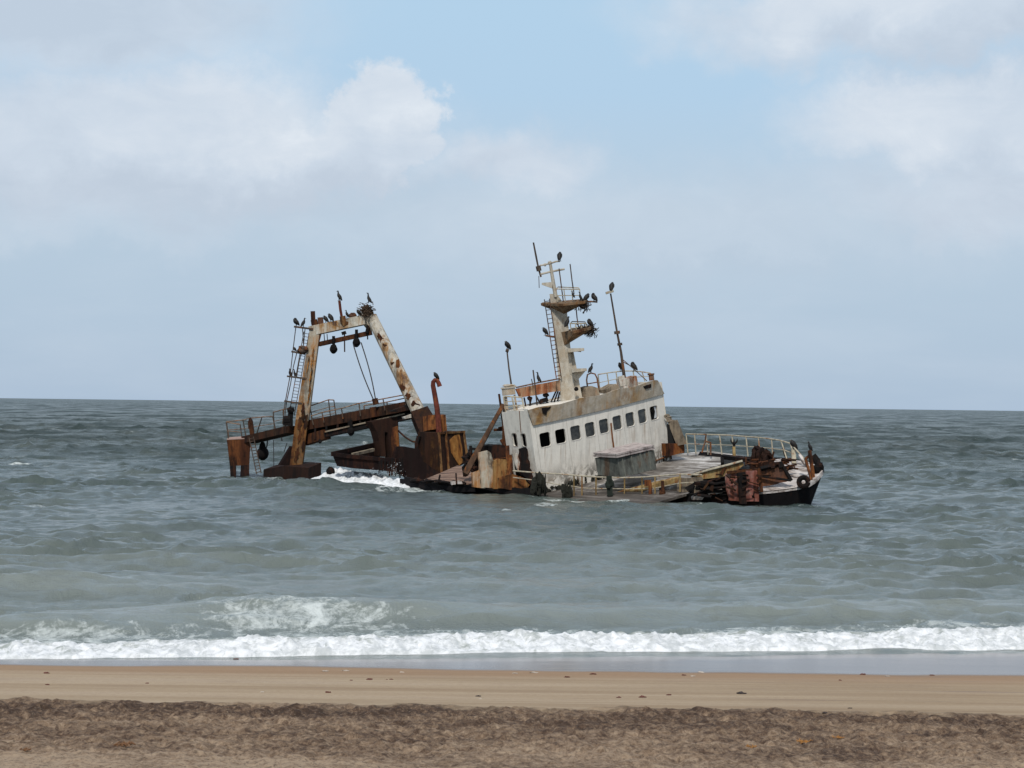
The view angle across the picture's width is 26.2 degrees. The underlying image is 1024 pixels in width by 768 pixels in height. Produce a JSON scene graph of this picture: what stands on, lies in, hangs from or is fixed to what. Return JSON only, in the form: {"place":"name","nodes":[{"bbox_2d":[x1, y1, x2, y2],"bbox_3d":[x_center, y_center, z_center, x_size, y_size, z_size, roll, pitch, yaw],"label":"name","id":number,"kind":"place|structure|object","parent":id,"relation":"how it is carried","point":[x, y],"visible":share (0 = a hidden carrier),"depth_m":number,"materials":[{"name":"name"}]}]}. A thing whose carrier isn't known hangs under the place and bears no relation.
{"place":"outdoors","nodes":[
{"label":"outdoors","id":0,"kind":"place"},
{"bbox_2d":[114,741,135,746],"bbox_3d":[-4.561,4.239,25.939,0.262,0.053,0.290,1,-1,0],"label":"seaweed clump","id":1,"kind":"object","parent":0,"point":[124,743],"visible":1,"depth_m":25.92,"materials":[{"name":"brown plant"}]},
{"bbox_2d":[0,398,1023,659],"bbox_3d":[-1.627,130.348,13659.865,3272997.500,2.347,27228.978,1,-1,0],"label":"sea","id":2,"kind":"structure","parent":0,"point":[128,520],"depth_m":88.67,"materials":[{"name":"liquid"}]},
{"bbox_2d":[311,467,409,487],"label":"foam","id":3,"kind":"object","parent":2,"relation":"on","point":[347,476],"visible":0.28,"depth_m":149.66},
{"bbox_2d":[326,467,334,474],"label":"drifting float","id":4,"kind":"object","parent":3,"relation":"on","point":[330,470],"visible":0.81,"depth_m":153.73,"materials":[{"name":"black rubber"}]},
{"bbox_2d":[0,626,1023,658],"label":"surf","id":5,"kind":"structure","parent":2,"relation":"on","point":[957,638],"depth_m":49.60,"materials":[{"name":"white liquid"}]},
{"bbox_2d":[226,242,823,505],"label":"shipwreck","id":6,"kind":"object","parent":2,"relation":"in","point":[621,439],"visible":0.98,"depth_m":139.06,"materials":[{"name":"white paint"}]},
{"bbox_2d":[257,440,268,459],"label":"hanging float","id":7,"kind":"object","parent":6,"relation":"hanging from","point":[263,452],"visible":1,"depth_m":162.71,"materials":[{"name":"black rubber"}]},
{"bbox_2d":[293,318,299,325],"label":"cormorant","id":8,"kind":"object","parent":6,"relation":"on","point":[295,321],"visible":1,"depth_m":157.65,"materials":[{"name":"black"}]},
{"bbox_2d":[328,313,333,321],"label":"cormorant","id":9,"kind":"object","parent":6,"relation":"on","point":[330,316],"visible":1,"depth_m":157.33,"materials":[{"name":"black"}]},
{"bbox_2d":[330,336,337,353],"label":"pulley block","id":10,"kind":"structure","parent":6,"relation":"hanging from","point":[333,348],"depth_m":157.21,"materials":[{"name":"black metal"}]},
{"bbox_2d":[337,291,341,300],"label":"cormorant","id":11,"kind":"object","parent":6,"relation":"on","point":[339,296],"visible":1,"depth_m":157.38,"materials":[{"name":"black"}]},
{"bbox_2d":[347,420,354,435],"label":"pulley block","id":12,"kind":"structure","parent":6,"relation":"hanging from","point":[350,431],"depth_m":156.08,"materials":[{"name":"black metal"}]},
{"bbox_2d":[353,329,360,346],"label":"pulley block","id":13,"kind":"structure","parent":6,"relation":"hanging from","point":[356,342],"depth_m":156.91,"materials":[{"name":"black metal"}]},
{"bbox_2d":[353,345,373,398],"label":"hanging rope","id":14,"kind":"object","parent":13,"relation":"hanging from","point":[362,372],"visible":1,"depth_m":156.43,"materials":[{"name":"black fabric"}]},
{"bbox_2d":[361,342,375,397],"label":"hanging rope","id":15,"kind":"object","parent":13,"relation":"hanging from","point":[369,369],"visible":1,"depth_m":156.47,"materials":[{"name":"black fabric"}]},
{"bbox_2d":[358,302,375,318],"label":"bird nest","id":16,"kind":"object","parent":6,"relation":"on","point":[365,310],"visible":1,"depth_m":156.69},
{"bbox_2d":[462,404,504,475],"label":"leaning spar","id":17,"kind":"object","parent":6,"relation":"on","point":[471,462],"visible":1,"depth_m":136.90,"materials":[{"name":"brown metal"}]},
{"bbox_2d":[505,341,510,349],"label":"cormorant","id":18,"kind":"object","parent":6,"relation":"on","point":[507,345],"visible":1,"depth_m":138.53,"materials":[{"name":"black"}]},
{"bbox_2d":[542,327,548,335],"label":"cormorant","id":19,"kind":"object","parent":6,"relation":"on","point":[544,330],"visible":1,"depth_m":139.55,"materials":[{"name":"black"}]},
{"bbox_2d":[557,252,561,260],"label":"cormorant","id":20,"kind":"object","parent":6,"relation":"on","point":[559,255],"visible":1,"depth_m":139.51,"materials":[{"name":"black"}]},
{"bbox_2d":[564,316,568,327],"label":"cormorant","id":21,"kind":"object","parent":6,"relation":"on","point":[566,323],"visible":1,"depth_m":138.85,"materials":[{"name":"black"}]},
{"bbox_2d":[574,299,591,313],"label":"bird nest","id":22,"kind":"object","parent":6,"relation":"on","point":[584,306],"visible":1,"depth_m":139.22,"materials":[{"name":"brown plant"}]},
{"bbox_2d":[576,323,598,337],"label":"bird nest","id":23,"kind":"object","parent":6,"relation":"on","point":[590,333],"visible":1,"depth_m":139.12,"materials":[{"name":"brown plant"}]},
{"bbox_2d":[587,319,592,326],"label":"cormorant","id":24,"kind":"object","parent":6,"relation":"on","point":[589,322],"visible":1,"depth_m":139.35,"materials":[{"name":"black"}]},
{"bbox_2d":[591,293,597,301],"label":"cormorant","id":25,"kind":"object","parent":6,"relation":"on","point":[593,296],"visible":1,"depth_m":139.55,"materials":[{"name":"black"}]},
{"bbox_2d":[609,282,613,290],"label":"cormorant","id":26,"kind":"object","parent":6,"relation":"on","point":[611,286],"visible":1,"depth_m":141.29,"materials":[{"name":"black"}]},
{"bbox_2d":[630,362,637,370],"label":"cormorant","id":27,"kind":"object","parent":6,"relation":"on","point":[633,365],"visible":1,"depth_m":142.41,"materials":[{"name":"black"}]},
{"bbox_2d":[730,439,737,446],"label":"cormorant","id":28,"kind":"object","parent":6,"relation":"on","point":[733,442],"visible":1,"depth_m":138.17,"materials":[{"name":"black"}]},
{"bbox_2d":[789,440,797,448],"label":"cormorant","id":29,"kind":"object","parent":6,"relation":"on","point":[793,443],"visible":1,"depth_m":132.06,"materials":[{"name":"black"}]},
{"bbox_2d":[812,453,823,473],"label":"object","id":30,"kind":"object","parent":6,"relation":"on","point":[818,466],"visible":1,"depth_m":127.83,"materials":[{"name":"black metal"}]},
{"bbox_2d":[0,651,1023,767],"bbox_3d":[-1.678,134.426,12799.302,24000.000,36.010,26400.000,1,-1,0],"label":"beach","id":31,"kind":"structure","parent":0,"point":[962,711],"depth_m":31.79,"materials":[{"name":"beige sand"}]},
{"bbox_2d":[0,0,1023,410],"label":"sky","id":32,"kind":"structure","parent":0,"point":[783,203],"materials":[{"name":"blue"}]},
{"bbox_2d":[795,739,812,743],"bbox_3d":[3.678,4.528,27.905,0.197,0.040,0.235,0,-1,35],"label":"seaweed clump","id":33,"kind":"object","parent":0,"point":[802,741],"visible":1,"depth_m":27.91,"materials":[{"name":"plant"}]}
]}

